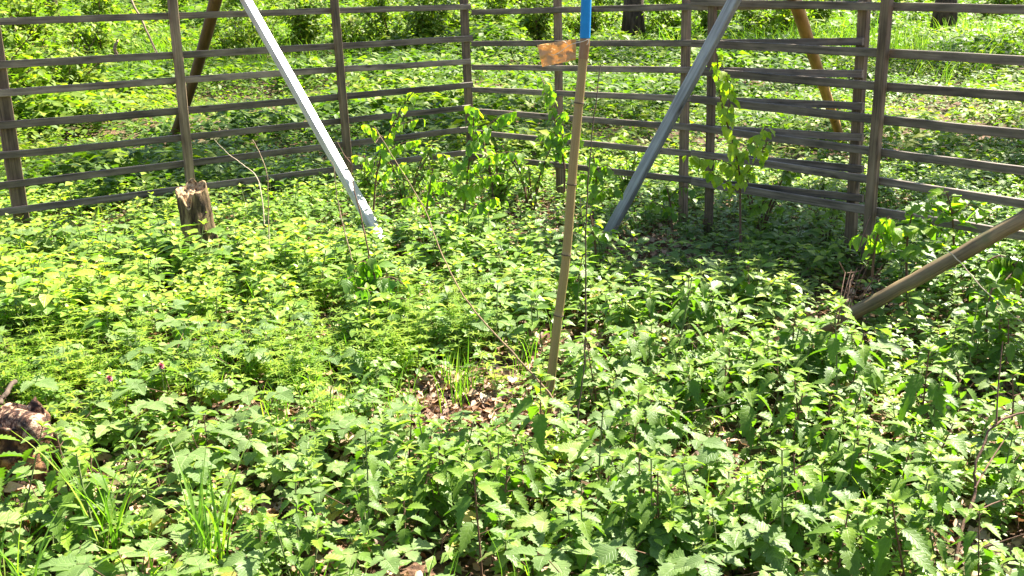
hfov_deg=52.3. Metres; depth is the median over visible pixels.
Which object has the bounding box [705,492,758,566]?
stinging nettle
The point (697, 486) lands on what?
stinging nettle
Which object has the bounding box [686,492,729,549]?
stinging nettle
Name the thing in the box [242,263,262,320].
grass tuft
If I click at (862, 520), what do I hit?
stinging nettle
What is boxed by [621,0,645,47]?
pine tree
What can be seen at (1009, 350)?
stinging nettle
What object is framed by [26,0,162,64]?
leafy bush
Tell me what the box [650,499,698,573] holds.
stinging nettle
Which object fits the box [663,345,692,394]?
stinging nettle
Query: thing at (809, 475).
stinging nettle
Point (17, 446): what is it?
tree stump
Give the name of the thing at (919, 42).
tall grass
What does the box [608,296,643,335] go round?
stinging nettle
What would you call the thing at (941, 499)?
stinging nettle
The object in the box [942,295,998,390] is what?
stinging nettle
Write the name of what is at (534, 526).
bramble cover
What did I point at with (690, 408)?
stinging nettle
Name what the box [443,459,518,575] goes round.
stinging nettle
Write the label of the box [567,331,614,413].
stinging nettle
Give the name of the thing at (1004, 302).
leafy sapling
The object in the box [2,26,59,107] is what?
leafy bush
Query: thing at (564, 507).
stinging nettle
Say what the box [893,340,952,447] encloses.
stinging nettle
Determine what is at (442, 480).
stinging nettle
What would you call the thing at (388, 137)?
birch sapling
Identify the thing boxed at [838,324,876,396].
stinging nettle
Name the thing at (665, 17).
leafy bush
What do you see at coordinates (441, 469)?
stinging nettle
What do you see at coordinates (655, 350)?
stinging nettle
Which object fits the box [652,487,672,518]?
stinging nettle
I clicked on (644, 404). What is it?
stinging nettle
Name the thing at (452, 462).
stinging nettle
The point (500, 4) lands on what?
leafy bush
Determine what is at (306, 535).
stinging nettle
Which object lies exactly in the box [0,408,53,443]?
broken log
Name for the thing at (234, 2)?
leafy bush
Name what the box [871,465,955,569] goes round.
stinging nettle
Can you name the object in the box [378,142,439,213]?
shrub
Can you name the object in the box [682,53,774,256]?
birch sapling
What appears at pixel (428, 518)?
stinging nettle
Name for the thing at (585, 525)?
stinging nettle
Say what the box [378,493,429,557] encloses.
stinging nettle
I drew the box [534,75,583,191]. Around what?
birch sapling
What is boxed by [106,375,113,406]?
clover flower
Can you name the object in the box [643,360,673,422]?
stinging nettle
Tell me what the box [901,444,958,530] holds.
stinging nettle
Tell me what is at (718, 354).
stinging nettle
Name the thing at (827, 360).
stinging nettle
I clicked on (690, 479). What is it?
stinging nettle
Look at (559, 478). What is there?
stinging nettle
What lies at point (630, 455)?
stinging nettle
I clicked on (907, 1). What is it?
leafy bush
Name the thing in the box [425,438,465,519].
stinging nettle
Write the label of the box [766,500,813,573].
stinging nettle
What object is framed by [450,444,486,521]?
stinging nettle
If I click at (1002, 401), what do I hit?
stinging nettle
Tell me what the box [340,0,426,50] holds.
leafy bush
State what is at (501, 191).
shrub
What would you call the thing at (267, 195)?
dry twig
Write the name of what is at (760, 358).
stinging nettle
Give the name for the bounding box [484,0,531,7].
leafy bush
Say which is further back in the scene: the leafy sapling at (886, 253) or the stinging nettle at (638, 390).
the leafy sapling at (886, 253)
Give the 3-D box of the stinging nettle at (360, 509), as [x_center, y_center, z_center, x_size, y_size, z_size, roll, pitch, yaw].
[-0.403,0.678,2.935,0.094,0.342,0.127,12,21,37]
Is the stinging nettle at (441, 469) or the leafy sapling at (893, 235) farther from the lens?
the leafy sapling at (893, 235)
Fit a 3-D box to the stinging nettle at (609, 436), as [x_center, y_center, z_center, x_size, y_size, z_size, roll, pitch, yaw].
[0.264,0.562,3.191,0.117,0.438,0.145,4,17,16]
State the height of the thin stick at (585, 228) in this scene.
1.377 m
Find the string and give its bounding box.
[551,39,588,54]
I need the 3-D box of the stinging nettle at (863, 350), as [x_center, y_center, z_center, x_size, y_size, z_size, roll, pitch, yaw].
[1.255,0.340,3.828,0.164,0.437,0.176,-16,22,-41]
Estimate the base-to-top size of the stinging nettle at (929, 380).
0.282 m
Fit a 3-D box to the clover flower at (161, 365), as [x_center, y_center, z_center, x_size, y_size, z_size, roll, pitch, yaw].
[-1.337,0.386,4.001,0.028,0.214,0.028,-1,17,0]
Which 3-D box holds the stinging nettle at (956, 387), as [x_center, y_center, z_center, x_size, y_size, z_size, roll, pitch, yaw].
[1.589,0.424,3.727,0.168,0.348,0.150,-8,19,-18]
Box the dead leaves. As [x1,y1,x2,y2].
[0,159,1023,575]
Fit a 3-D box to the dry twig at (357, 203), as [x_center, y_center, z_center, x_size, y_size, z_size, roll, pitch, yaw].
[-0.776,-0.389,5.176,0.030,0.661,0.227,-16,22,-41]
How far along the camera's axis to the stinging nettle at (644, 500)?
2.81 m
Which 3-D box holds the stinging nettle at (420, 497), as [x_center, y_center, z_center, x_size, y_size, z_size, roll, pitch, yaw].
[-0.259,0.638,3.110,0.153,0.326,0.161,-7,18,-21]
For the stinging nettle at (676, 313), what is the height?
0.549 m
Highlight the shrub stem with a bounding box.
[954,341,1023,569]
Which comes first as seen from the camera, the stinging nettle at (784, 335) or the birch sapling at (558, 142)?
the stinging nettle at (784, 335)
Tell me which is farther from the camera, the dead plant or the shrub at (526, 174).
the dead plant
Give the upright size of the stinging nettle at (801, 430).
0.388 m
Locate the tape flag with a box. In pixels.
[537,39,575,66]
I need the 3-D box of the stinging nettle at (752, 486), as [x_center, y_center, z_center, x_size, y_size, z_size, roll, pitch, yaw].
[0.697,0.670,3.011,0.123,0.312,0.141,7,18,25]
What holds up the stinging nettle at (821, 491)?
on the ground at (412, 567)
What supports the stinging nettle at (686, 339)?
on the ground at (412, 567)
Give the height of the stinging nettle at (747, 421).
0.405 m
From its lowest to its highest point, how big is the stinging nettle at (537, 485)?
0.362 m
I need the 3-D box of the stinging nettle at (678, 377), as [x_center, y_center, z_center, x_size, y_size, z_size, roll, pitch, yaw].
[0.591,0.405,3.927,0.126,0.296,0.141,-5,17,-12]
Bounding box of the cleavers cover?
[0,186,1014,575]
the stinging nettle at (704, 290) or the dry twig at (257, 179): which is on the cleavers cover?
the dry twig at (257, 179)
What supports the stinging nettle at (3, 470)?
on the ground at (412, 567)
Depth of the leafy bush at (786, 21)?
23.53 m
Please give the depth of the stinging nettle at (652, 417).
3.50 m
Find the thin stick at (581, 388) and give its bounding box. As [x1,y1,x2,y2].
[575,341,585,438]
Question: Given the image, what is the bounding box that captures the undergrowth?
[0,0,1023,207]
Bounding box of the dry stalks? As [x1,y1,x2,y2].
[832,216,882,334]
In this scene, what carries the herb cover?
on the ground at (412, 567)
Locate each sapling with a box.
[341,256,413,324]
[351,92,424,212]
[400,168,457,224]
[433,104,524,226]
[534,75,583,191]
[573,205,619,266]
[577,155,622,225]
[644,186,695,229]
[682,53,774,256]
[848,216,903,277]
[872,201,935,276]
[895,187,991,266]
[946,282,1022,341]
[985,255,1023,301]
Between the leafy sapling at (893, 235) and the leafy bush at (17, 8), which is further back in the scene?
the leafy bush at (17, 8)
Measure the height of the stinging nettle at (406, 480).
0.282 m
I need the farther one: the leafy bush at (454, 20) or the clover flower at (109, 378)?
the leafy bush at (454, 20)
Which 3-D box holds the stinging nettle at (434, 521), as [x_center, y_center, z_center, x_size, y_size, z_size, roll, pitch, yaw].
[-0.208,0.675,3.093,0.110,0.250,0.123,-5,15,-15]
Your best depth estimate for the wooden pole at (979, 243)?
4.55 m
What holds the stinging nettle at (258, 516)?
on the ground at (412, 567)
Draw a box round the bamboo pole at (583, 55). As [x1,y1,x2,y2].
[543,0,590,417]
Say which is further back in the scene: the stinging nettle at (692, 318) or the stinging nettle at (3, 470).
the stinging nettle at (692, 318)
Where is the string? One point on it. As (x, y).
(571, 44)
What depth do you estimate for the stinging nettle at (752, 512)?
2.96 m
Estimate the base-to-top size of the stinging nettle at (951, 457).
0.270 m
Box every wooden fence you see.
[0,0,475,237]
[471,0,870,268]
[691,0,1023,277]
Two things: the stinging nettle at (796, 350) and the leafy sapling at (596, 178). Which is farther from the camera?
the leafy sapling at (596, 178)
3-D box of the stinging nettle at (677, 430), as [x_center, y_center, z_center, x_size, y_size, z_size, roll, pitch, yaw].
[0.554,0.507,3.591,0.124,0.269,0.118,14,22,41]
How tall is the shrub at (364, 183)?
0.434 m
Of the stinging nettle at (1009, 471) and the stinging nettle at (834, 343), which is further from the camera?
the stinging nettle at (834, 343)
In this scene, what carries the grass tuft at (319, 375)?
on the ground at (412, 567)
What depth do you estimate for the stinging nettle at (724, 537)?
2.80 m
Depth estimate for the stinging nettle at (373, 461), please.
3.02 m
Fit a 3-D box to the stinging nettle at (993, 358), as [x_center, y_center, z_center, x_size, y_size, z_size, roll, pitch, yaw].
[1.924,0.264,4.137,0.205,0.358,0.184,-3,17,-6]
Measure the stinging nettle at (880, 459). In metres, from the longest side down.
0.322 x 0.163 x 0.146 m
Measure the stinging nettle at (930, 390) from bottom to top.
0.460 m
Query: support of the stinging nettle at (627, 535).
on the ground at (412, 567)
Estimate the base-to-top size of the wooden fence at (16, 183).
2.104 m
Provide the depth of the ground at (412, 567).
4.69 m
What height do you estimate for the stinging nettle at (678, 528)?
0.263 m
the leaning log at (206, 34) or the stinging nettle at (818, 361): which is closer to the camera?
the stinging nettle at (818, 361)
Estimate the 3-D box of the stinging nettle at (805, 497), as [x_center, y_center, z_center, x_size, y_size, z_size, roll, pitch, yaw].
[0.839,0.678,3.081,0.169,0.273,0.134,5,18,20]
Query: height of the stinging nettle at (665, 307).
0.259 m
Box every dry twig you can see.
[130,0,156,52]
[214,139,264,223]
[253,141,269,244]
[330,160,352,259]
[337,142,369,257]
[602,402,735,429]
[943,246,1022,322]
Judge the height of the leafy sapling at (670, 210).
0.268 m
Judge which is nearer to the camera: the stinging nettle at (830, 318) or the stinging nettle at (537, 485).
the stinging nettle at (537, 485)
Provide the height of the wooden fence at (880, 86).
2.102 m
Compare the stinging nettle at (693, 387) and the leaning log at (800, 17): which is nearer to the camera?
the stinging nettle at (693, 387)
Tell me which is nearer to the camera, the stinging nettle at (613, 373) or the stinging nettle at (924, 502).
the stinging nettle at (924, 502)
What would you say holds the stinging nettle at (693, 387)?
on the ground at (412, 567)
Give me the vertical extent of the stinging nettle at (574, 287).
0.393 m
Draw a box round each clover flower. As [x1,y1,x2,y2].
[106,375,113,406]
[158,362,164,389]
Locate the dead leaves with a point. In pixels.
(486, 395)
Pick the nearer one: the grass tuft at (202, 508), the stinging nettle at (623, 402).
the grass tuft at (202, 508)
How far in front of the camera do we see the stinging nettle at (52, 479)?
3.10 m
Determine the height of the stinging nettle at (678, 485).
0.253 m
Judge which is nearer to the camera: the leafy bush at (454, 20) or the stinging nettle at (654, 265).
the stinging nettle at (654, 265)
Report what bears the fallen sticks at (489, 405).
on the ground at (412, 567)
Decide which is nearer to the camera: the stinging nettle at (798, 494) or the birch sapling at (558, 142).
the stinging nettle at (798, 494)
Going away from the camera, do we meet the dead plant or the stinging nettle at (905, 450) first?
the stinging nettle at (905, 450)
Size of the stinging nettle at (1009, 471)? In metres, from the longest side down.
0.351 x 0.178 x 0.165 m
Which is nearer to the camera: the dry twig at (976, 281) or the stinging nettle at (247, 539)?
the stinging nettle at (247, 539)
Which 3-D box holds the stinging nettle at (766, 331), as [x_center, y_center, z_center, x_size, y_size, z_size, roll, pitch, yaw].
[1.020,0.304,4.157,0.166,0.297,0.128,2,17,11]
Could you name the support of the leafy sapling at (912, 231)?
on the herb cover
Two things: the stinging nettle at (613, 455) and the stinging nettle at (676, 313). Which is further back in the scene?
the stinging nettle at (676, 313)
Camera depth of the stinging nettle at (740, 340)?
4.17 m
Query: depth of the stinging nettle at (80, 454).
3.05 m
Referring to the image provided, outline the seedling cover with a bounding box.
[0,185,1023,575]
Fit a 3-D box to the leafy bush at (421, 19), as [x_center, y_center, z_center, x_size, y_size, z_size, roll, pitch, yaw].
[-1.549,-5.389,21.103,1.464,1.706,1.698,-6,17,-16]
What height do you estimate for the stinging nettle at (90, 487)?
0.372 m
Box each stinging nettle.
[0,434,34,505]
[2,420,56,532]
[16,490,107,556]
[33,426,106,525]
[41,444,118,550]
[69,438,122,528]
[111,436,154,499]
[191,410,221,451]
[191,497,230,561]
[232,494,289,564]
[233,519,285,575]
[262,516,302,575]
[271,474,325,575]
[281,495,336,554]
[295,518,345,575]
[338,443,392,526]
[340,424,395,540]
[340,473,396,567]
[354,416,404,487]
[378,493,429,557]
[386,458,431,530]
[390,402,454,484]
[392,401,426,458]
[395,446,451,538]
[407,484,453,537]
[410,438,472,525]
[410,458,457,542]
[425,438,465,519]
[426,475,456,543]
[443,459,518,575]
[445,415,487,468]
[447,437,468,470]
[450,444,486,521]
[462,426,516,498]
[465,429,510,478]
[468,435,526,524]
[478,457,528,529]
[507,435,556,513]
[508,367,573,478]
[546,462,591,530]
[546,497,594,573]
[552,496,618,570]
[554,471,607,535]
[567,250,596,317]
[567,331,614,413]
[577,402,618,505]
[578,336,612,391]
[586,450,628,523]
[590,491,641,552]
[594,370,626,410]
[600,459,637,499]
[603,380,674,464]
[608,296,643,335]
[608,316,652,383]
[608,470,663,524]
[609,400,641,446]
[610,440,675,549]
[619,385,674,453]
[625,280,671,335]
[627,449,683,557]
[627,463,683,566]
[629,370,668,423]
[632,319,665,384]
[640,388,694,455]
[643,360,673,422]
[643,506,697,575]
[644,335,671,379]
[645,263,668,290]
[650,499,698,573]
[652,482,699,532]
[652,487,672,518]
[653,280,681,314]
[655,355,684,407]
[658,333,697,375]
[659,355,716,429]
[660,271,702,373]
[662,395,692,449]
[662,447,712,506]
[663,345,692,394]
[668,268,705,345]
[668,456,719,527]
[671,364,713,419]
[674,485,700,534]
[676,318,713,369]
[680,355,727,423]
[684,259,723,352]
[686,294,705,326]
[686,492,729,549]
[692,296,722,343]
[696,313,752,366]
[696,502,735,575]
[697,291,731,348]
[702,354,751,425]
[704,341,752,406]
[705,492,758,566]
[707,465,745,540]
[715,468,769,567]
[716,476,767,551]
[722,368,783,465]
[730,331,772,400]
[731,259,767,319]
[733,318,767,376]
[736,470,778,540]
[740,454,786,515]
[741,469,791,524]
[746,338,784,392]
[749,343,799,408]
[751,328,786,385]
[751,439,817,542]
[755,351,806,430]
[762,386,827,467]
[764,304,817,382]
[764,443,828,535]
[765,463,811,517]
[766,497,830,567]
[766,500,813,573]
[771,372,822,435]
[774,320,820,395]
[778,321,824,386]
[780,446,831,542]
[782,376,824,428]
[783,474,824,529]
[786,342,811,381]
[791,451,852,566]
[800,387,852,474]
[803,500,874,575]
[806,297,850,391]
[807,303,866,438]
[807,345,848,398]
[811,330,862,385]
[813,401,867,475]
[815,298,859,385]
[818,495,886,568]
[822,414,901,498]
[823,429,876,511]
[824,322,884,421]
[827,498,886,575]
[830,374,875,440]
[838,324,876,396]
[854,423,894,497]
[858,490,904,550]
[859,490,936,575]
[870,444,933,525]
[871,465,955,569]
[881,414,948,485]
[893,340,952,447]
[901,364,940,403]
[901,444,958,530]
[904,356,958,451]
[909,415,967,483]
[911,446,965,517]
[912,509,956,573]
[917,316,976,399]
[918,463,965,559]
[937,361,988,428]
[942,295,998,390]
[949,502,1012,575]
[959,270,991,340]
[962,425,1023,518]
[969,310,1023,376]
[978,307,1016,368]
[980,369,1023,441]
[981,314,1023,390]
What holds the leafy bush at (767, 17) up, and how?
on the ground at (412, 567)
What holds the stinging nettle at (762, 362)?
on the ground at (412, 567)
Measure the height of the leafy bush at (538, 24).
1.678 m
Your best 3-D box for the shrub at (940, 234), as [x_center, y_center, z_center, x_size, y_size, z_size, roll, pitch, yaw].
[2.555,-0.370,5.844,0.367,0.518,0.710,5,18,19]
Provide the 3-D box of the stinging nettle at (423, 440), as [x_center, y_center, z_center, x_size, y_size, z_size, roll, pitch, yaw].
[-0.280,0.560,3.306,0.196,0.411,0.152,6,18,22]
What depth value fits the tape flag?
3.56 m
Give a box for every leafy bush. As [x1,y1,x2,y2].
[0,0,67,52]
[0,7,62,103]
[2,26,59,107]
[9,22,137,85]
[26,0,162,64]
[155,0,192,24]
[183,2,279,71]
[220,0,296,56]
[274,0,330,57]
[318,2,400,57]
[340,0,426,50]
[392,0,457,53]
[405,0,493,36]
[468,0,532,35]
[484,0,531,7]
[512,0,553,39]
[544,0,622,39]
[636,0,700,37]
[692,10,737,37]
[731,9,790,36]
[737,0,823,38]
[802,0,838,22]
[877,0,931,19]
[981,0,1023,25]
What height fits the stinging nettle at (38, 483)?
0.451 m
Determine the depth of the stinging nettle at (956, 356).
3.98 m
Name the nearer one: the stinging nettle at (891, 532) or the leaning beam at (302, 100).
the stinging nettle at (891, 532)
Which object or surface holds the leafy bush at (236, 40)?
on the ground at (412, 567)
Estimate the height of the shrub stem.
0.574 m
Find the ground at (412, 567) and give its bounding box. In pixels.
[0,9,1023,575]
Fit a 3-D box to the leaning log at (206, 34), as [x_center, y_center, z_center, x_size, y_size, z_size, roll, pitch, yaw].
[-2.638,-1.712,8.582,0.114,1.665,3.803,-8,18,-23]
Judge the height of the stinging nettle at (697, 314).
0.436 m
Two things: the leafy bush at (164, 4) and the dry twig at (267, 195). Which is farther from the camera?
the leafy bush at (164, 4)
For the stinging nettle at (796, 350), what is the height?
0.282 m
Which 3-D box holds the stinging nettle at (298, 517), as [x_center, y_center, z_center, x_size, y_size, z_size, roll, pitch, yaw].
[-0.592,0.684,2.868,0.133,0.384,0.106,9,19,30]
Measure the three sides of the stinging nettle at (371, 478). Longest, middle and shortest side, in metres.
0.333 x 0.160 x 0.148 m
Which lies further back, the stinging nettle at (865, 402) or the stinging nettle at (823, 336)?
the stinging nettle at (823, 336)
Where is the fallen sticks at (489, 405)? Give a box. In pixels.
[59,197,1002,573]
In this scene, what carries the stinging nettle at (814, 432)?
on the ground at (412, 567)
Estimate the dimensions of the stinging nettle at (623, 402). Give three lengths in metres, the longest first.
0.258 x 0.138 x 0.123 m
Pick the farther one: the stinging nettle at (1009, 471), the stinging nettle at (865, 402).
the stinging nettle at (865, 402)
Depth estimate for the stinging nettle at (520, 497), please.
3.01 m
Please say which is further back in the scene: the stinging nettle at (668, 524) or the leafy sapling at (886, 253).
the leafy sapling at (886, 253)
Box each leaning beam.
[240,0,397,257]
[598,0,741,241]
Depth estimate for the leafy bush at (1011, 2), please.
29.46 m
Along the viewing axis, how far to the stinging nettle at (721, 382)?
3.76 m
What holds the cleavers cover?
on the ground at (412, 567)
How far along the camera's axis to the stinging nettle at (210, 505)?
2.96 m
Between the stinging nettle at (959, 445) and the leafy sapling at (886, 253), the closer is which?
the stinging nettle at (959, 445)
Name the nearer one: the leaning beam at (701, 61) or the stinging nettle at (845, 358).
the stinging nettle at (845, 358)
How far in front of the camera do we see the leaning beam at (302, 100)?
6.55 m
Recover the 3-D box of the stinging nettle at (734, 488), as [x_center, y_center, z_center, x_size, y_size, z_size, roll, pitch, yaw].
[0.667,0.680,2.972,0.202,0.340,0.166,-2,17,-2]
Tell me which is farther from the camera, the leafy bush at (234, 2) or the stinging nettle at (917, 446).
the leafy bush at (234, 2)
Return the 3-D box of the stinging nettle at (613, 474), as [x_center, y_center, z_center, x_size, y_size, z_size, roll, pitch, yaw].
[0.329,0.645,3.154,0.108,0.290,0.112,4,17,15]
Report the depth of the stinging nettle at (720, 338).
4.16 m
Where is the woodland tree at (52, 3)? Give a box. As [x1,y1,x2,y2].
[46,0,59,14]
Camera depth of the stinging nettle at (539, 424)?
3.33 m
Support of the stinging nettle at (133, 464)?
on the ground at (412, 567)
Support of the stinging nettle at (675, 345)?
on the ground at (412, 567)
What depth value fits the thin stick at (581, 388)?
3.63 m
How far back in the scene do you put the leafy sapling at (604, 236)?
5.42 m
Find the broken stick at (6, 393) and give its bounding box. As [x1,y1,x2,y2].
[0,379,17,404]
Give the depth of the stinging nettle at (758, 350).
3.95 m
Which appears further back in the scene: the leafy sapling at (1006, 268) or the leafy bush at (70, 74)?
the leafy bush at (70, 74)
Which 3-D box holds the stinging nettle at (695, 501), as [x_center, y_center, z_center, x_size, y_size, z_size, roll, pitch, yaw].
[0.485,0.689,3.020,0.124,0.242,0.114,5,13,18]
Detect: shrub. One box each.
[353,153,378,205]
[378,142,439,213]
[477,142,519,220]
[497,137,555,212]
[613,152,644,206]
[734,163,797,242]
[808,180,846,247]
[931,176,1001,257]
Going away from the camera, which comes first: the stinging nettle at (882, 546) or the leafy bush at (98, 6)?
the stinging nettle at (882, 546)
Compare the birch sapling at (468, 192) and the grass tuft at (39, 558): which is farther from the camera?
the birch sapling at (468, 192)
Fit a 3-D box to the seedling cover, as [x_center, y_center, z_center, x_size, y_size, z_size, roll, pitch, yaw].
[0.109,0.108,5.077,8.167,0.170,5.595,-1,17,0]
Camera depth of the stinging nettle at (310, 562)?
2.74 m
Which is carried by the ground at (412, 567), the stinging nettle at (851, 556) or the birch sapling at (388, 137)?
the stinging nettle at (851, 556)
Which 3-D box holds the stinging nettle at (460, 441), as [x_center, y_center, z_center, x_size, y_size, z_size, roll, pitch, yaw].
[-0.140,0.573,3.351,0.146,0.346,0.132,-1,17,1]
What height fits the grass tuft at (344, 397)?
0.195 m
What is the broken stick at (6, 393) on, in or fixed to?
on the broken log at (12, 418)
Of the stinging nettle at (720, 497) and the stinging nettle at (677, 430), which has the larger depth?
the stinging nettle at (677, 430)
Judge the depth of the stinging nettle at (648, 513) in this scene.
2.83 m
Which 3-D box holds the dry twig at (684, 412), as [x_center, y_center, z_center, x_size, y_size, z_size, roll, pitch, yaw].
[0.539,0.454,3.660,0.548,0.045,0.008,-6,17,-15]
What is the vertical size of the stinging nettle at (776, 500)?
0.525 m
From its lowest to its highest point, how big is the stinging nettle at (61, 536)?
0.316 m
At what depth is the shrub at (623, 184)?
7.45 m
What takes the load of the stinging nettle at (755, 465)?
on the ground at (412, 567)
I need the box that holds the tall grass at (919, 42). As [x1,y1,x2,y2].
[41,11,1023,84]
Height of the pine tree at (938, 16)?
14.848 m
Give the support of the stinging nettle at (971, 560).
on the ground at (412, 567)
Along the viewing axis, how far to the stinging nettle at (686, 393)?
3.77 m
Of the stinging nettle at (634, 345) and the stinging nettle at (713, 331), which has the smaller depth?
the stinging nettle at (634, 345)
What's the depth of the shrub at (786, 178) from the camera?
6.33 m
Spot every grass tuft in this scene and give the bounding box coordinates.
[0,495,68,575]
[12,412,186,564]
[89,511,212,575]
[149,435,251,561]
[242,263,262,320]
[283,343,365,397]
[333,384,357,413]
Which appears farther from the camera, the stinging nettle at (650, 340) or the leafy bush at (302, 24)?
the leafy bush at (302, 24)
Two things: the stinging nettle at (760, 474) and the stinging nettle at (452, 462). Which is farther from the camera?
the stinging nettle at (452, 462)
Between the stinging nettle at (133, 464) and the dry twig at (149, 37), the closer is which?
the stinging nettle at (133, 464)
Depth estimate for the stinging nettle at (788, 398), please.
3.72 m
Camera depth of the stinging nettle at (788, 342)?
4.03 m
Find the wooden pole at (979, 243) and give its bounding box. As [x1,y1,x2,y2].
[801,209,1023,337]
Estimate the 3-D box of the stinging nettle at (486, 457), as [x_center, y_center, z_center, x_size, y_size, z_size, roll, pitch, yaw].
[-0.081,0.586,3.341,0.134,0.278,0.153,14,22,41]
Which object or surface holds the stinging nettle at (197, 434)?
on the ground at (412, 567)
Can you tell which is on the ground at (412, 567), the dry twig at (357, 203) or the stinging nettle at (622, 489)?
the stinging nettle at (622, 489)
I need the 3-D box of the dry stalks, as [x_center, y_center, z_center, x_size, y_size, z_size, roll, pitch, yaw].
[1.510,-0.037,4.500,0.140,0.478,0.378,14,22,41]
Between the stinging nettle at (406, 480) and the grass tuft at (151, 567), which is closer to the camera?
the grass tuft at (151, 567)
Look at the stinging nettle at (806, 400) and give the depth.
3.59 m
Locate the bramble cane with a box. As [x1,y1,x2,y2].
[374,126,571,438]
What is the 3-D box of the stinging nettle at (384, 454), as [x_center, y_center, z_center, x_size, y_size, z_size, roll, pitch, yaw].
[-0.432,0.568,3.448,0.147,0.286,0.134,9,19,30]
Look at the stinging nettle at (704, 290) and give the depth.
4.47 m
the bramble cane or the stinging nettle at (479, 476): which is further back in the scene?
the bramble cane
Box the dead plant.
[113,39,118,54]
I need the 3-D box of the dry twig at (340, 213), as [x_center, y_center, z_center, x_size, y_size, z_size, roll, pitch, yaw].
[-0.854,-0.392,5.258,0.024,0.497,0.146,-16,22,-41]
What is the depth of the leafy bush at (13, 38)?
11.48 m
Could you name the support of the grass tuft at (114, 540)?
on the ground at (412, 567)
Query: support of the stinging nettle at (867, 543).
on the ground at (412, 567)
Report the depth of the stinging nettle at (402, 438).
3.52 m
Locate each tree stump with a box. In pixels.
[0,396,62,495]
[175,178,224,263]
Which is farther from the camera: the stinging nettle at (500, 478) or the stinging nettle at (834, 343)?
the stinging nettle at (834, 343)
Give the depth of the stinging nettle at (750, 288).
4.85 m
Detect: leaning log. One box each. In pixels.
[166,0,221,146]
[790,0,842,141]
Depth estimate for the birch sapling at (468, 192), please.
6.18 m
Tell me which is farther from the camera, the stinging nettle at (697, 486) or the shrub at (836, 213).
the shrub at (836, 213)
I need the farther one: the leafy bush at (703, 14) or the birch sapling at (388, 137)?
the leafy bush at (703, 14)
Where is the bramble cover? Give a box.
[0,206,1023,575]
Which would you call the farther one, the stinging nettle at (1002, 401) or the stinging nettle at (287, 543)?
the stinging nettle at (1002, 401)
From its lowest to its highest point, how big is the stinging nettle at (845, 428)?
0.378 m
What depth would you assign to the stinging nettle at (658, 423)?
3.55 m
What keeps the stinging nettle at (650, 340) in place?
on the ground at (412, 567)
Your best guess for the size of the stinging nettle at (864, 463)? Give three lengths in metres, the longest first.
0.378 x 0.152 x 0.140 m
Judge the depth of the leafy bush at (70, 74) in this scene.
14.17 m
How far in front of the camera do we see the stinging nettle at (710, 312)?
4.50 m
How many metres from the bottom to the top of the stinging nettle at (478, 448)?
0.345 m
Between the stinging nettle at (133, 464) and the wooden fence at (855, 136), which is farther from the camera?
the wooden fence at (855, 136)
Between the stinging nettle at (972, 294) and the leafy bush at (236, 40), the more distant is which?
the leafy bush at (236, 40)
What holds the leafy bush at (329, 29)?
on the ground at (412, 567)
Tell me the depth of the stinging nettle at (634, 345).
4.06 m
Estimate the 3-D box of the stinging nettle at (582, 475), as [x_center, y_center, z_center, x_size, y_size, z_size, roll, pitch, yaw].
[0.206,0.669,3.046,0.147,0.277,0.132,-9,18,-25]
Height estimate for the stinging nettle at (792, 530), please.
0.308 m
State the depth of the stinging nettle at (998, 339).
4.11 m
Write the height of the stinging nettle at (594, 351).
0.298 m
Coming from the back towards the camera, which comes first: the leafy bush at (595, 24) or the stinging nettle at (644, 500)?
the leafy bush at (595, 24)
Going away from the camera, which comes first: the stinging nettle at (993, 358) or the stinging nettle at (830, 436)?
the stinging nettle at (830, 436)
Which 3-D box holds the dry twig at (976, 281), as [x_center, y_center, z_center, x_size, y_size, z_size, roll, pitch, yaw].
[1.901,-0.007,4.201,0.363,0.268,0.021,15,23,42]
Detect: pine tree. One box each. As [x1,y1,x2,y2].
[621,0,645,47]
[929,0,957,34]
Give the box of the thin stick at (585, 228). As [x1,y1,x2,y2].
[580,63,601,401]
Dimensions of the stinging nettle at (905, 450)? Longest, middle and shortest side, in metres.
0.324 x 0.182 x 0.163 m
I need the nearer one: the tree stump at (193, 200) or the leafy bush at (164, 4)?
the tree stump at (193, 200)
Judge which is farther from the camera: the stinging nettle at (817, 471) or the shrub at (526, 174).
the shrub at (526, 174)
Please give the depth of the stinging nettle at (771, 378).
3.77 m
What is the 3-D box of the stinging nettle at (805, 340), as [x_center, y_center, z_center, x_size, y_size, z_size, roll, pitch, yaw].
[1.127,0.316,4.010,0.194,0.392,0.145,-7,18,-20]
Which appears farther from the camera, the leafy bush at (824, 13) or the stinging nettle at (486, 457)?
the leafy bush at (824, 13)
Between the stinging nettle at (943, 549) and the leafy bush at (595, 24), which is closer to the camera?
the stinging nettle at (943, 549)
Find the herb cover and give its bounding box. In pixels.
[0,133,1023,575]
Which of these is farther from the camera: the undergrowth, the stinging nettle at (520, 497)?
the undergrowth

